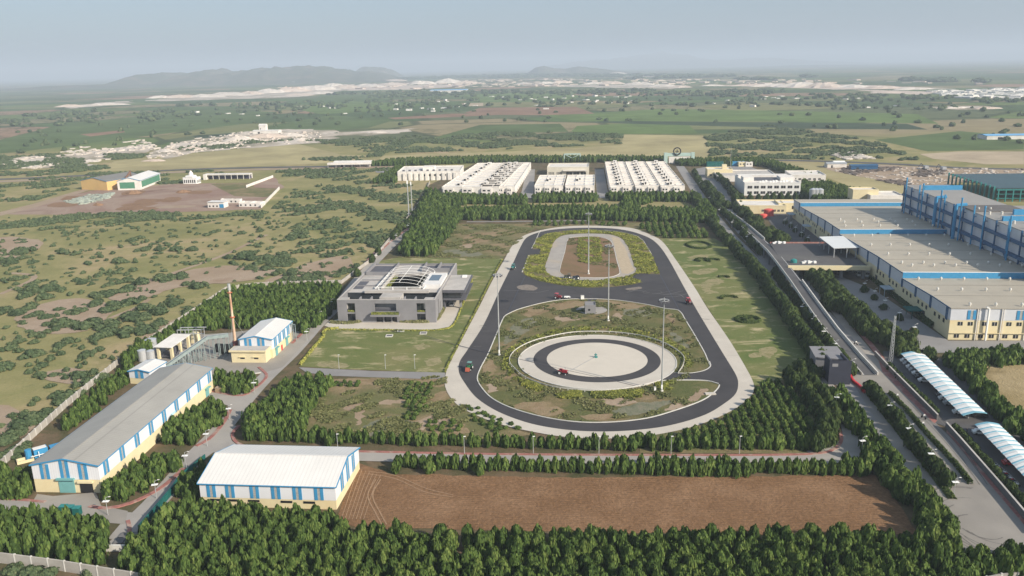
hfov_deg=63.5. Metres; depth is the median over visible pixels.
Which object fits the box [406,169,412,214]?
twin mast
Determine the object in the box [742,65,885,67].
hills
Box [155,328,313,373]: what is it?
plant yard
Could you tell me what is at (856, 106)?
field tree
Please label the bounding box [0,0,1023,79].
sky
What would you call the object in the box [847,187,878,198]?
generator house
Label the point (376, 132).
stone heap
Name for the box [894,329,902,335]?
avenue tree
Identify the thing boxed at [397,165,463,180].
building
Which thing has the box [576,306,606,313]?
hut base
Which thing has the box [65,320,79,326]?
scrub bush
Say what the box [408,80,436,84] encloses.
stone heap
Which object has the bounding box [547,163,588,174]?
building
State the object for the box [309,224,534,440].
field weeds
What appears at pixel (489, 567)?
plantation tree
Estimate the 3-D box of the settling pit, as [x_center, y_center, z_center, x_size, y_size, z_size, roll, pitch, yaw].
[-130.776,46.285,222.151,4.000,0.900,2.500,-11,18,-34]
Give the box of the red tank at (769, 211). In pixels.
[764,208,773,215]
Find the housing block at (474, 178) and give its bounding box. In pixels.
[442,162,523,194]
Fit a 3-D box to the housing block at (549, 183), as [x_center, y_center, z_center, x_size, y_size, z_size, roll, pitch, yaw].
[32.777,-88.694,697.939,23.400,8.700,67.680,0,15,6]
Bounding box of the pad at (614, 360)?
[547,343,647,376]
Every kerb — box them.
[477,298,719,422]
[518,335,676,389]
[560,236,619,277]
[663,379,718,383]
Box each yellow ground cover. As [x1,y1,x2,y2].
[500,325,694,399]
[522,229,659,286]
[577,236,603,262]
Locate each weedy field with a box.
[307,373,529,442]
[431,224,536,257]
[461,198,694,207]
[527,223,708,238]
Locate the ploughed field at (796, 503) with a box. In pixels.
[338,463,914,534]
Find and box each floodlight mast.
[492,272,501,355]
[585,212,592,273]
[604,244,613,320]
[658,298,669,391]
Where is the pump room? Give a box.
[774,199,793,211]
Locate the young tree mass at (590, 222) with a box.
[533,219,627,225]
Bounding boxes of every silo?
[809,188,814,198]
[818,188,823,194]
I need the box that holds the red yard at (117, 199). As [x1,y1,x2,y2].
[10,176,283,214]
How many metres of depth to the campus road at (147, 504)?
252.42 m
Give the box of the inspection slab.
[705,392,715,394]
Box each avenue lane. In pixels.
[676,166,909,469]
[698,171,879,371]
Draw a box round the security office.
[705,164,732,177]
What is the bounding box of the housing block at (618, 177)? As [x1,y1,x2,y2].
[605,160,633,192]
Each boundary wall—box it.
[0,280,340,462]
[0,552,139,575]
[341,181,429,283]
[990,572,1019,575]
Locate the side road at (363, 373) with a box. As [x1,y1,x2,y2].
[299,367,444,378]
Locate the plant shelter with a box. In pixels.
[154,334,190,359]
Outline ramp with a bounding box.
[727,209,878,374]
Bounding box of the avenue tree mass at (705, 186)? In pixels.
[374,168,1011,484]
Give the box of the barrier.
[851,374,865,392]
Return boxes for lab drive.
[324,295,462,328]
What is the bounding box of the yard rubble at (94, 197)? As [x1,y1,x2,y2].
[63,192,114,204]
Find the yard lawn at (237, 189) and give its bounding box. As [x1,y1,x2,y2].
[212,183,275,196]
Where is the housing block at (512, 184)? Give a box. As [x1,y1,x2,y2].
[481,162,530,194]
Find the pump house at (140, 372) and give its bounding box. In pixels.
[127,359,166,383]
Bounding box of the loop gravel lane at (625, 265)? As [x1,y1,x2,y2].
[612,237,633,273]
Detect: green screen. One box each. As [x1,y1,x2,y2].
[138,479,179,527]
[184,454,205,472]
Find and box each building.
[253,129,281,133]
[258,124,267,129]
[334,160,371,166]
[337,262,472,322]
[397,165,463,180]
[430,89,467,92]
[547,163,588,174]
[824,162,846,167]
[849,164,878,169]
[947,173,1023,201]
[977,133,1023,139]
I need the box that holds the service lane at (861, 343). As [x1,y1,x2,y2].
[799,271,882,372]
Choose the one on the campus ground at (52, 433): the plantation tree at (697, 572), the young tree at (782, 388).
the plantation tree at (697, 572)
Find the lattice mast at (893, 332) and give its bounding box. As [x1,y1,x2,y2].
[888,316,895,362]
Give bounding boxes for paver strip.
[849,321,884,359]
[878,360,936,422]
[946,431,1023,523]
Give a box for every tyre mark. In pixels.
[342,474,356,516]
[345,470,361,517]
[348,471,365,518]
[352,472,369,518]
[356,473,372,518]
[360,474,376,518]
[363,476,379,518]
[367,479,381,523]
[368,473,451,496]
[369,471,452,494]
[372,479,386,523]
[911,405,971,473]
[912,405,979,484]
[917,410,981,476]
[941,421,987,484]
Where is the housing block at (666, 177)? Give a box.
[646,160,684,192]
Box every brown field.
[81,131,123,135]
[391,114,503,118]
[466,107,593,114]
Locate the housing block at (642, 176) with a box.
[625,160,658,192]
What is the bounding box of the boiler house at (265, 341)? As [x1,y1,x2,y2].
[229,317,296,362]
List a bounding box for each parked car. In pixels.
[911,370,920,374]
[914,374,923,378]
[917,377,929,382]
[938,395,945,400]
[942,399,951,405]
[952,408,960,414]
[971,413,988,417]
[971,428,982,434]
[1001,458,1012,465]
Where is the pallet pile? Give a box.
[113,532,137,543]
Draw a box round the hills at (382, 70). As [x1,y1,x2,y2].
[357,66,407,76]
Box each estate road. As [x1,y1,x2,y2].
[521,169,534,197]
[595,169,607,197]
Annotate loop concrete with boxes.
[545,234,635,279]
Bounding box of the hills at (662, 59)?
[532,51,874,69]
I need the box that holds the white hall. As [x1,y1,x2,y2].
[196,444,359,509]
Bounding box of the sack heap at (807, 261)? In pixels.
[801,260,816,263]
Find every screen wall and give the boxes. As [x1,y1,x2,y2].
[874,351,938,419]
[945,422,1023,518]
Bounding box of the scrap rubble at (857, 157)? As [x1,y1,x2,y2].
[830,151,875,159]
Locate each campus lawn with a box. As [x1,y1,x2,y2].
[300,258,501,372]
[661,239,807,384]
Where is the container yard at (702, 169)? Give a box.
[696,166,756,181]
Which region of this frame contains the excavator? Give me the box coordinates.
[919,163,928,169]
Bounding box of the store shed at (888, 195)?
[867,191,902,199]
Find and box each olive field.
[156,128,246,139]
[479,101,639,106]
[695,103,849,109]
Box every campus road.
[0,500,145,524]
[109,227,408,538]
[359,452,818,462]
[807,377,860,463]
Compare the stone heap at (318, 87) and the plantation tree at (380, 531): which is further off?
the stone heap at (318, 87)
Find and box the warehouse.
[29,363,214,492]
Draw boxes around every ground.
[0,59,1023,434]
[0,159,1021,575]
[820,165,1022,184]
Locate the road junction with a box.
[184,426,235,460]
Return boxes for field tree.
[16,149,25,152]
[53,121,63,125]
[733,77,746,79]
[754,76,773,79]
[799,74,818,76]
[814,102,823,106]
[853,104,862,108]
[883,105,892,109]
[897,76,909,80]
[913,78,927,80]
[914,106,925,109]
[931,78,950,81]
[943,79,960,81]
[953,134,961,138]
[970,76,991,82]
[979,107,986,111]
[985,100,994,103]
[998,129,1006,133]
[1001,136,1010,140]
[1016,139,1023,143]
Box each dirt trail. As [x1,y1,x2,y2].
[0,272,37,293]
[93,298,151,330]
[132,235,266,284]
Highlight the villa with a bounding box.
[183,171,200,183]
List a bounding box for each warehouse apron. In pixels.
[32,492,127,523]
[209,390,245,411]
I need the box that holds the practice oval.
[641,201,682,207]
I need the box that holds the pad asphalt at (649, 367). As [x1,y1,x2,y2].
[533,339,660,381]
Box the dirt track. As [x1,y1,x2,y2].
[0,189,87,215]
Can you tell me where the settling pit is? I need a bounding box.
[16,455,33,464]
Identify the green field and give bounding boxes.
[0,109,273,152]
[268,115,392,129]
[290,101,426,113]
[315,92,508,99]
[436,124,567,137]
[465,93,583,101]
[544,109,937,123]
[571,124,696,133]
[876,131,1023,150]
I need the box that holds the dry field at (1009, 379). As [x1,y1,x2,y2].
[985,362,1023,409]
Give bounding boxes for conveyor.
[166,333,229,365]
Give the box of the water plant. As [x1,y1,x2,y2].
[24,442,58,459]
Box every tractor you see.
[465,361,472,371]
[554,293,561,299]
[557,368,567,374]
[685,297,691,304]
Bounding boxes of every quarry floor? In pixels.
[13,146,159,167]
[66,100,132,108]
[145,89,343,100]
[146,133,238,156]
[151,129,338,158]
[337,128,415,135]
[344,84,467,90]
[519,84,686,88]
[725,84,953,89]
[858,90,933,94]
[933,106,982,109]
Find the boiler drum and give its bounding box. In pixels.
[214,343,231,354]
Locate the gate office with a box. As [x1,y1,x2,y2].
[785,170,825,181]
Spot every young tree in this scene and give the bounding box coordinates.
[403,414,409,419]
[416,402,422,407]
[486,424,493,429]
[681,427,690,436]
[686,441,693,449]
[691,424,698,431]
[691,428,700,435]
[700,424,707,431]
[707,419,715,427]
[708,425,716,432]
[710,428,720,434]
[716,419,723,425]
[717,424,725,432]
[720,430,728,435]
[722,433,729,443]
[723,413,731,422]
[726,423,734,432]
[729,430,738,438]
[732,413,740,421]
[733,420,741,427]
[735,425,742,432]
[737,404,744,411]
[738,429,747,439]
[741,414,748,421]
[742,418,751,428]
[744,398,750,406]
[745,424,754,432]
[746,403,752,410]
[746,407,756,416]
[750,394,755,402]
[750,414,757,422]
[752,398,758,406]
[754,386,761,393]
[754,403,761,410]
[755,424,764,433]
[756,391,763,397]
[757,411,765,416]
[758,414,765,422]
[760,380,766,388]
[760,399,767,407]
[762,386,768,393]
[763,404,770,411]
[763,419,769,426]
[763,425,771,433]
[764,390,771,397]
[765,378,773,385]
[765,410,772,416]
[766,394,773,400]
[768,382,774,388]
[768,399,776,406]
[768,414,775,422]
[771,405,780,412]
[771,419,779,427]
[772,426,780,432]
[773,390,780,397]
[774,378,780,384]
[774,394,783,402]
[774,410,780,417]
[775,382,782,388]
[777,400,784,407]
[777,413,784,422]
[779,385,785,393]
[780,405,787,412]
[780,419,788,428]
[782,394,789,402]
[782,409,791,417]
[782,426,790,434]
[785,416,793,423]
[785,433,794,440]
[787,386,794,393]
[788,403,796,412]
[789,421,796,428]
[792,411,798,417]
[792,425,800,434]
[794,414,802,423]
[795,401,802,408]
[796,430,802,438]
[799,420,805,428]
[801,411,809,418]
[801,425,808,433]
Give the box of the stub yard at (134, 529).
[110,525,137,543]
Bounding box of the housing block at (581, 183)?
[565,175,594,193]
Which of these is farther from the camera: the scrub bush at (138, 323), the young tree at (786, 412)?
the scrub bush at (138, 323)
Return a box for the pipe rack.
[177,327,205,345]
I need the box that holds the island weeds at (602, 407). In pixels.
[479,299,708,420]
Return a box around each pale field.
[461,103,482,105]
[921,151,1023,163]
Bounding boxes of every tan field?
[96,144,365,171]
[378,134,710,159]
[786,162,903,193]
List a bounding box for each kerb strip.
[0,498,45,502]
[88,468,185,508]
[126,520,131,531]
[195,409,231,445]
[212,367,267,395]
[231,425,842,455]
[291,332,301,342]
[381,228,408,250]
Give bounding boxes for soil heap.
[71,197,93,202]
[126,190,141,193]
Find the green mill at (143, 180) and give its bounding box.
[116,170,160,189]
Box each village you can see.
[195,95,896,115]
[276,78,982,88]
[926,87,1023,98]
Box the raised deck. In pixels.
[770,242,870,278]
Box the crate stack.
[214,386,228,392]
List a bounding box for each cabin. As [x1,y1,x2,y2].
[737,161,744,166]
[745,161,752,166]
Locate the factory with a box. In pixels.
[787,199,1023,340]
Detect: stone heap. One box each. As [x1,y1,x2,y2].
[55,104,81,106]
[82,103,130,105]
[85,159,98,161]
[142,159,164,161]
[146,95,166,98]
[156,148,173,151]
[166,95,192,97]
[181,147,202,149]
[191,94,225,96]
[203,142,228,145]
[213,92,250,95]
[222,136,258,141]
[242,91,263,94]
[248,133,287,137]
[256,88,284,92]
[278,86,310,91]
[281,133,304,136]
[282,93,312,95]
[292,137,309,140]
[301,85,341,89]
[307,91,333,93]
[322,83,342,86]
[334,84,360,88]
[355,84,384,86]
[366,131,386,132]
[378,82,406,85]
[387,79,406,80]
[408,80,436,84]
[434,78,461,82]
[453,81,478,83]
[554,80,572,82]
[581,82,602,84]
[598,81,624,84]
[624,82,654,84]
[643,84,675,86]
[667,85,689,87]
[702,84,724,85]
[732,84,758,85]
[748,83,782,86]
[774,82,813,86]
[803,82,839,87]
[837,84,869,87]
[859,86,899,88]
[871,91,902,92]
[893,87,931,89]
[936,106,966,108]
[974,106,1002,108]
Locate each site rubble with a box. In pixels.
[833,167,1023,184]
[839,166,1023,184]
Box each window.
[347,303,355,320]
[377,317,396,320]
[417,303,425,319]
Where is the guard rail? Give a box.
[509,331,684,391]
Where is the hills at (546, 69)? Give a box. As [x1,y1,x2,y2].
[528,66,631,73]
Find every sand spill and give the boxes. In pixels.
[517,285,537,290]
[626,287,641,290]
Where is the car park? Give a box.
[883,351,1023,502]
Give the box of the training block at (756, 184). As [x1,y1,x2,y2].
[735,174,800,195]
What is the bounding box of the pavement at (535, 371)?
[519,335,675,388]
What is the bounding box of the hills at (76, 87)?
[0,84,139,90]
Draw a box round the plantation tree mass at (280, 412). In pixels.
[0,154,1023,575]
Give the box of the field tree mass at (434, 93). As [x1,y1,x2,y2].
[0,73,1023,150]
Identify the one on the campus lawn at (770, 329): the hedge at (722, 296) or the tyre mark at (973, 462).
the hedge at (722, 296)
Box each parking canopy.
[901,351,986,417]
[975,422,1023,475]
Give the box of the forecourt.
[852,371,1023,553]
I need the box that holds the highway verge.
[0,166,392,181]
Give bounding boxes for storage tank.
[137,349,146,361]
[144,337,156,350]
[146,349,155,359]
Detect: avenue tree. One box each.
[353,268,361,276]
[368,254,375,262]
[393,228,400,236]
[395,224,401,231]
[707,218,714,226]
[712,225,720,233]
[715,228,723,237]
[720,232,728,241]
[722,236,732,245]
[723,200,730,208]
[729,239,742,250]
[732,243,741,252]
[734,246,744,257]
[736,210,744,217]
[736,249,749,259]
[739,193,745,198]
[740,252,747,264]
[742,231,748,238]
[745,256,759,268]
[748,239,756,247]
[748,263,755,274]
[749,220,757,228]
[750,262,764,272]
[752,264,762,278]
[753,243,761,251]
[755,268,770,282]
[756,246,765,255]
[757,272,769,283]
[759,274,769,283]
[759,276,774,291]
[761,226,773,233]
[761,277,774,293]
[764,283,775,295]
[765,233,774,242]
[767,286,781,296]
[768,288,780,298]
[769,266,778,275]
[770,192,777,199]
[770,291,778,304]
[771,291,789,307]
[773,271,782,278]
[774,233,784,241]
[776,298,788,310]
[777,192,784,199]
[777,276,785,285]
[777,300,794,315]
[778,280,790,288]
[781,309,792,323]
[782,304,800,313]
[782,364,793,379]
[783,369,794,381]
[784,233,791,241]
[784,310,802,324]
[784,370,799,390]
[786,314,803,330]
[787,290,796,298]
[788,319,807,335]
[790,293,799,302]
[792,358,802,369]
[793,322,808,336]
[795,298,802,305]
[795,326,813,344]
[795,360,806,369]
[796,364,807,375]
[796,380,816,397]
[798,190,807,198]
[798,306,808,314]
[798,329,815,348]
[799,375,806,383]
[801,310,809,319]
[802,268,815,280]
[802,334,821,352]
[802,389,816,406]
[804,340,823,355]
[805,313,812,321]
[806,343,820,357]
[806,361,814,366]
[807,364,825,378]
[808,393,822,412]
[808,429,825,452]
[809,270,819,280]
[809,272,824,285]
[810,317,817,329]
[811,374,820,384]
[812,276,823,287]
[812,418,823,428]
[813,322,822,331]
[813,398,826,411]
[813,405,830,417]
[814,277,826,291]
[814,406,831,421]
[814,420,833,430]
[815,325,824,333]
[816,328,825,338]
[817,382,830,392]
[819,287,834,305]
[819,412,833,420]
[820,280,833,293]
[820,386,832,398]
[821,332,832,343]
[821,428,837,447]
[822,295,829,305]
[823,295,837,311]
[823,393,837,406]
[824,336,835,344]
[825,268,833,276]
[826,400,840,408]
[827,417,840,435]
[830,403,841,413]
[831,409,843,427]
[832,285,841,292]
[835,291,845,298]
[835,296,847,313]
[841,299,853,311]
[842,305,850,319]
[843,290,851,296]
[845,304,859,321]
[848,312,860,326]
[849,306,862,316]
[851,361,858,375]
[852,313,868,329]
[856,319,872,336]
[858,302,869,307]
[861,379,877,389]
[862,307,871,313]
[864,383,884,396]
[865,325,878,342]
[866,312,878,322]
[870,390,887,400]
[871,317,881,325]
[876,324,890,341]
[876,394,889,405]
[877,400,893,412]
[878,327,891,345]
[881,319,892,325]
[882,404,897,418]
[883,332,894,350]
[888,335,906,355]
[888,407,907,422]
[889,325,897,331]
[891,415,909,430]
[893,341,910,356]
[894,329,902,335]
[899,422,914,435]
[900,330,909,335]
[903,427,915,439]
[903,432,925,449]
[904,332,920,347]
[911,348,922,353]
[912,440,927,456]
[917,447,934,460]
[921,454,944,470]
[922,345,937,361]
[928,459,945,477]
[936,467,957,488]
[954,427,965,432]
[962,435,972,440]
[970,443,979,450]
[978,452,987,459]
[981,456,993,464]
[989,465,1002,475]
[1004,482,1018,491]
[1009,488,1021,497]
[1017,492,1023,502]
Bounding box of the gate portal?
[664,147,694,162]
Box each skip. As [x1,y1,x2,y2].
[58,504,67,510]
[67,504,74,514]
[71,505,82,514]
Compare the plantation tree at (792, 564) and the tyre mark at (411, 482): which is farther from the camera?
the tyre mark at (411, 482)
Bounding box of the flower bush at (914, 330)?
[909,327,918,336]
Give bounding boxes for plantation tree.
[129,534,142,548]
[138,554,155,571]
[138,561,151,575]
[142,570,153,575]
[150,562,160,573]
[154,569,164,575]
[158,548,177,563]
[174,553,191,574]
[176,543,190,556]
[179,513,193,531]
[195,532,211,548]
[204,521,219,535]
[207,552,218,563]
[209,563,225,575]
[219,551,230,565]
[227,514,243,533]
[228,566,241,575]
[235,526,248,539]
[236,509,248,525]
[238,538,252,550]
[245,557,261,575]
[246,514,257,525]
[247,541,260,558]
[254,535,269,548]
[262,517,276,533]
[266,565,280,575]
[269,540,282,555]
[273,563,284,569]
[280,567,290,575]
[283,541,298,556]
[285,555,300,571]
[287,522,299,534]
[291,530,306,551]
[295,551,308,563]
[295,569,306,575]
[300,518,309,529]
[309,518,320,537]
[309,538,322,554]
[310,561,322,575]
[314,554,322,564]
[316,526,328,545]
[318,567,328,575]
[322,552,334,565]
[323,562,333,572]
[327,569,340,575]
[331,523,345,543]
[332,550,342,557]
[333,544,344,551]
[333,559,347,575]
[334,554,347,572]
[337,518,350,531]
[342,547,354,572]
[345,541,354,550]
[348,553,364,573]
[349,559,361,575]
[353,540,366,557]
[353,569,370,575]
[354,523,369,540]
[364,548,378,562]
[368,520,378,537]
[370,537,381,552]
[375,522,386,537]
[376,550,388,568]
[381,538,390,557]
[382,531,397,540]
[387,556,398,575]
[389,539,404,555]
[391,562,405,575]
[392,517,400,530]
[392,567,403,575]
[399,552,411,569]
[400,521,413,542]
[402,569,415,575]
[405,544,414,565]
[407,540,418,546]
[410,560,421,575]
[411,544,422,565]
[417,567,430,575]
[418,532,429,549]
[424,552,436,570]
[425,565,437,575]
[430,538,442,559]
[432,523,447,535]
[436,552,452,572]
[437,560,451,575]
[438,545,454,562]
[441,535,456,550]
[443,528,458,547]
[448,545,458,553]
[449,571,458,575]
[460,547,475,569]
[461,566,473,575]
[464,559,477,568]
[471,528,486,549]
[471,565,482,575]
[472,556,482,566]
[482,556,496,567]
[483,546,501,560]
[485,530,495,545]
[485,563,495,575]
[487,566,503,575]
[488,547,500,562]
[491,525,500,536]
[495,529,507,550]
[496,556,508,565]
[497,561,512,575]
[506,535,513,548]
[507,540,525,557]
[507,551,523,575]
[508,523,522,536]
[511,534,523,546]
[513,563,527,574]
[514,569,523,575]
[520,530,531,552]
[521,551,538,565]
[523,566,536,575]
[527,560,539,568]
[530,533,541,551]
[533,528,547,542]
[533,539,551,559]
[536,568,548,575]
[537,563,550,572]
[538,551,549,567]
[547,535,557,550]
[547,570,560,575]
[553,561,566,575]
[556,533,566,542]
[558,526,573,538]
[558,552,577,564]
[559,537,570,554]
[561,542,574,558]
[562,554,577,569]
[565,563,577,574]
[569,535,578,549]
[572,527,584,544]
[573,548,581,558]
[573,558,580,571]
[577,553,594,571]
[578,538,591,553]
[580,563,600,575]
[584,523,598,539]
[586,535,597,551]
[591,549,604,566]
[593,545,605,553]
[603,543,615,567]
[603,560,620,575]
[605,550,621,566]
[616,529,628,556]
[619,541,633,552]
[619,546,635,569]
[619,565,634,575]
[630,534,644,549]
[630,559,645,573]
[633,566,646,575]
[635,554,647,560]
[640,538,654,555]
[640,558,646,566]
[643,533,655,544]
[644,560,658,575]
[645,549,654,559]
[649,553,661,568]
[650,540,667,556]
[651,566,663,575]
[664,526,678,543]
[664,554,679,574]
[665,551,682,562]
[671,563,686,575]
[677,532,689,542]
[677,543,691,559]
[678,534,690,546]
[683,553,697,567]
[684,566,693,575]
[686,542,699,553]
[692,528,710,546]
[692,552,702,566]
[693,567,704,575]
[696,551,708,565]
[700,560,715,570]
[705,522,719,540]
[706,567,720,575]
[710,549,728,567]
[719,529,735,552]
[720,566,734,575]
[727,526,736,547]
[731,564,743,570]
[732,537,750,559]
[733,568,748,575]
[736,549,751,568]
[743,559,758,575]
[746,523,760,541]
[746,535,757,547]
[750,547,761,556]
[751,571,762,575]
[758,535,772,545]
[758,566,769,575]
[760,548,773,568]
[768,539,786,558]
[769,559,782,572]
[770,521,782,532]
[779,524,793,540]
[781,565,794,575]
[783,560,795,568]
[784,531,796,545]
[785,542,799,559]
[788,550,805,562]
[794,559,810,575]
[795,528,811,546]
[796,540,811,554]
[804,522,817,534]
[809,549,825,567]
[809,566,823,575]
[814,523,821,532]
[824,550,841,571]
[828,563,848,575]
[835,521,850,537]
[836,537,849,549]
[837,542,851,554]
[838,535,855,549]
[841,550,858,566]
[841,551,857,562]
[845,531,856,542]
[846,561,860,573]
[849,571,860,575]
[852,541,867,553]
[853,530,861,542]
[856,549,872,562]
[858,566,873,575]
[859,561,871,569]
[860,522,877,542]
[872,569,881,575]
[875,435,891,445]
[876,547,890,555]
[879,442,890,452]
[879,465,898,489]
[880,552,893,563]
[881,561,899,575]
[882,446,895,456]
[888,473,904,499]
[889,449,905,462]
[889,458,903,467]
[889,542,905,558]
[893,479,913,505]
[894,554,911,562]
[896,558,913,575]
[898,467,913,475]
[904,474,916,484]
[909,537,927,553]
[911,506,931,525]
[911,570,927,575]
[921,483,936,496]
[922,517,939,527]
[923,497,940,516]
[924,567,940,575]
[927,523,941,541]
[927,540,944,560]
[937,572,949,575]
[940,520,952,529]
[940,524,961,540]
[940,538,956,556]
[941,512,960,532]
[951,564,965,575]
[956,553,970,566]
[967,547,985,561]
[992,546,1012,573]
[999,538,1019,553]
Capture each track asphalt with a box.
[459,228,737,430]
[527,249,539,254]
[664,366,720,383]
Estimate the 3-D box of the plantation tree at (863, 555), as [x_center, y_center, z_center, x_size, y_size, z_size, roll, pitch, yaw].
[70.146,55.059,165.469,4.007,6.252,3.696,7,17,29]
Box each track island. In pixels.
[478,299,718,421]
[522,230,659,287]
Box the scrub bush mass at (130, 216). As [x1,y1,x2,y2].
[0,124,918,575]
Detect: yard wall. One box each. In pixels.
[246,175,272,187]
[261,187,279,207]
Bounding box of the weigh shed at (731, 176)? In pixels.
[714,170,774,181]
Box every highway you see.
[0,165,375,179]
[770,159,1016,169]
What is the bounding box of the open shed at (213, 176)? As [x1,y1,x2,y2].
[203,173,252,179]
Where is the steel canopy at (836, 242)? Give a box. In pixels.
[819,236,858,257]
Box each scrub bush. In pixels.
[0,306,13,312]
[0,360,16,369]
[0,366,7,371]
[0,433,20,446]
[0,438,13,446]
[0,451,6,458]
[0,564,25,575]
[1,257,18,262]
[1,429,18,435]
[4,343,19,351]
[4,445,24,452]
[6,412,17,417]
[7,275,24,280]
[7,309,26,315]
[7,418,31,428]
[8,250,15,254]
[9,259,19,264]
[11,452,24,459]
[12,246,31,254]
[12,338,24,342]
[14,348,24,352]
[15,425,28,431]
[15,429,26,436]
[17,290,34,297]
[17,354,28,359]
[17,411,30,418]
[17,564,44,575]
[21,303,37,310]
[21,413,41,419]
[21,440,32,446]
[23,284,40,290]
[23,349,36,356]
[25,368,33,373]
[26,312,38,317]
[26,418,38,425]
[27,281,36,284]
[29,246,37,251]
[30,287,38,292]
[31,338,40,343]
[31,396,40,401]
[32,371,46,377]
[33,411,48,417]
[34,349,47,355]
[35,293,55,299]
[35,333,46,338]
[36,310,45,314]
[36,362,49,367]
[36,417,44,422]
[37,283,55,291]
[37,566,58,575]
[39,313,50,319]
[41,321,50,326]
[41,329,51,333]
[41,407,54,414]
[44,356,55,361]
[45,383,55,388]
[47,390,63,399]
[51,317,72,328]
[51,326,60,331]
[51,398,64,405]
[52,342,65,347]
[54,394,65,398]
[55,286,66,291]
[55,350,65,355]
[56,248,69,253]
[56,389,76,397]
[60,375,69,379]
[62,367,69,371]
[64,338,74,343]
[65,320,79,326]
[70,311,79,314]
[70,323,79,330]
[70,370,89,379]
[70,381,81,388]
[71,320,97,329]
[73,307,88,312]
[76,279,88,284]
[81,376,97,385]
[81,569,91,575]
[86,299,102,305]
[86,332,104,338]
[87,302,98,307]
[87,317,103,323]
[88,291,101,297]
[89,337,98,342]
[89,369,98,375]
[92,324,104,330]
[94,346,105,351]
[94,372,110,379]
[97,305,116,313]
[97,326,115,336]
[101,289,117,294]
[101,318,122,324]
[104,293,113,297]
[104,331,114,336]
[105,300,120,305]
[105,322,120,327]
[111,257,125,263]
[115,325,134,335]
[118,288,129,292]
[118,332,131,338]
[119,284,136,291]
[119,310,134,319]
[121,276,133,282]
[122,298,140,305]
[123,312,139,321]
[131,324,154,334]
[134,278,149,284]
[134,303,150,310]
[134,321,144,326]
[136,330,145,335]
[138,247,149,251]
[138,296,147,299]
[138,315,152,320]
[139,311,151,316]
[144,304,155,310]
[146,327,157,333]
[149,322,158,326]
[151,306,169,315]
[152,273,167,281]
[152,318,168,326]
[154,247,165,250]
[159,276,169,280]
[166,298,184,304]
[167,301,178,306]
[169,246,180,251]
[174,271,188,276]
[180,281,191,285]
[185,246,195,251]
[188,282,205,289]
[223,254,234,258]
[235,250,254,259]
[245,254,258,260]
[270,271,278,275]
[287,271,296,275]
[326,253,336,257]
[329,274,340,277]
[338,250,348,254]
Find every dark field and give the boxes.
[193,133,237,137]
[584,121,927,129]
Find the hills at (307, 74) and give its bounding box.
[104,65,402,86]
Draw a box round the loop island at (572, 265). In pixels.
[560,236,619,276]
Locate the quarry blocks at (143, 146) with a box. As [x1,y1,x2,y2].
[4,139,160,168]
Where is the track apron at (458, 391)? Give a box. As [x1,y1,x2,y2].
[445,226,753,437]
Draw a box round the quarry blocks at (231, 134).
[147,131,320,158]
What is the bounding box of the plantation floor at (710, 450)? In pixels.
[640,380,814,453]
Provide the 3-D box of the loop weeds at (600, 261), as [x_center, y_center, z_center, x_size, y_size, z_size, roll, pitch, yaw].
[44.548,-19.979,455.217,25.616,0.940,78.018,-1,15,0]
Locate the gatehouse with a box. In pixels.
[809,346,851,384]
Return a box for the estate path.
[467,220,586,221]
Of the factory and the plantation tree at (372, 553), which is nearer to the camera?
the plantation tree at (372, 553)
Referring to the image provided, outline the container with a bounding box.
[706,161,715,166]
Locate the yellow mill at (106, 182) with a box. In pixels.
[80,172,135,189]
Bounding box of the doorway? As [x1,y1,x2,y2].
[77,481,93,492]
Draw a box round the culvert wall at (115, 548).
[106,544,124,551]
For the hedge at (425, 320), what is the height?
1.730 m
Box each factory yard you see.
[767,212,836,273]
[800,271,1023,352]
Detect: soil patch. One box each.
[47,202,78,206]
[61,196,81,199]
[115,206,146,209]
[121,190,145,194]
[121,203,157,206]
[134,199,163,202]
[143,207,158,209]
[155,205,194,207]
[162,197,181,201]
[188,190,211,193]
[315,361,349,368]
[333,377,444,386]
[343,399,404,424]
[362,415,411,435]
[392,355,413,361]
[412,343,429,349]
[412,416,454,429]
[425,358,442,365]
[430,391,451,407]
[443,249,482,256]
[450,424,469,435]
[459,244,471,247]
[462,232,497,244]
[482,359,497,381]
[486,384,497,392]
[504,318,535,343]
[513,401,563,416]
[522,301,584,316]
[554,314,579,321]
[581,413,613,420]
[599,301,656,309]
[604,398,637,405]
[612,313,622,318]
[612,400,671,415]
[622,308,651,316]
[665,388,707,410]
[666,314,674,322]
[668,332,690,348]
[687,254,707,259]
[693,268,717,274]
[701,278,724,293]
[749,352,762,357]
[759,347,776,357]
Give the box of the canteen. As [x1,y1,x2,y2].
[736,199,786,213]
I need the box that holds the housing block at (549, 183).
[534,175,565,193]
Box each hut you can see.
[207,200,227,207]
[220,198,241,202]
[239,201,264,206]
[585,301,595,313]
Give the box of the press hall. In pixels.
[901,177,1023,264]
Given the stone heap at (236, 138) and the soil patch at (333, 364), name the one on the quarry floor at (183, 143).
the stone heap at (236, 138)
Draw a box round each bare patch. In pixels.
[0,237,43,257]
[0,405,34,437]
[14,298,113,333]
[45,367,89,383]
[109,265,275,300]
[141,318,177,338]
[265,256,352,281]
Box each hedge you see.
[298,326,338,364]
[330,319,360,323]
[338,279,472,330]
[371,312,398,314]
[386,276,397,286]
[397,257,500,257]
[400,307,445,322]
[444,259,502,371]
[685,240,711,248]
[694,257,709,261]
[705,257,719,261]
[719,294,737,298]
[734,314,761,323]
[741,315,753,320]
[866,391,956,498]
[868,274,933,326]
[887,390,972,483]
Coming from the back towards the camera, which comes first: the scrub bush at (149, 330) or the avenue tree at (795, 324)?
the scrub bush at (149, 330)
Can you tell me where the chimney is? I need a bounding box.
[227,283,243,355]
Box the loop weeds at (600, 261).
[567,237,617,267]

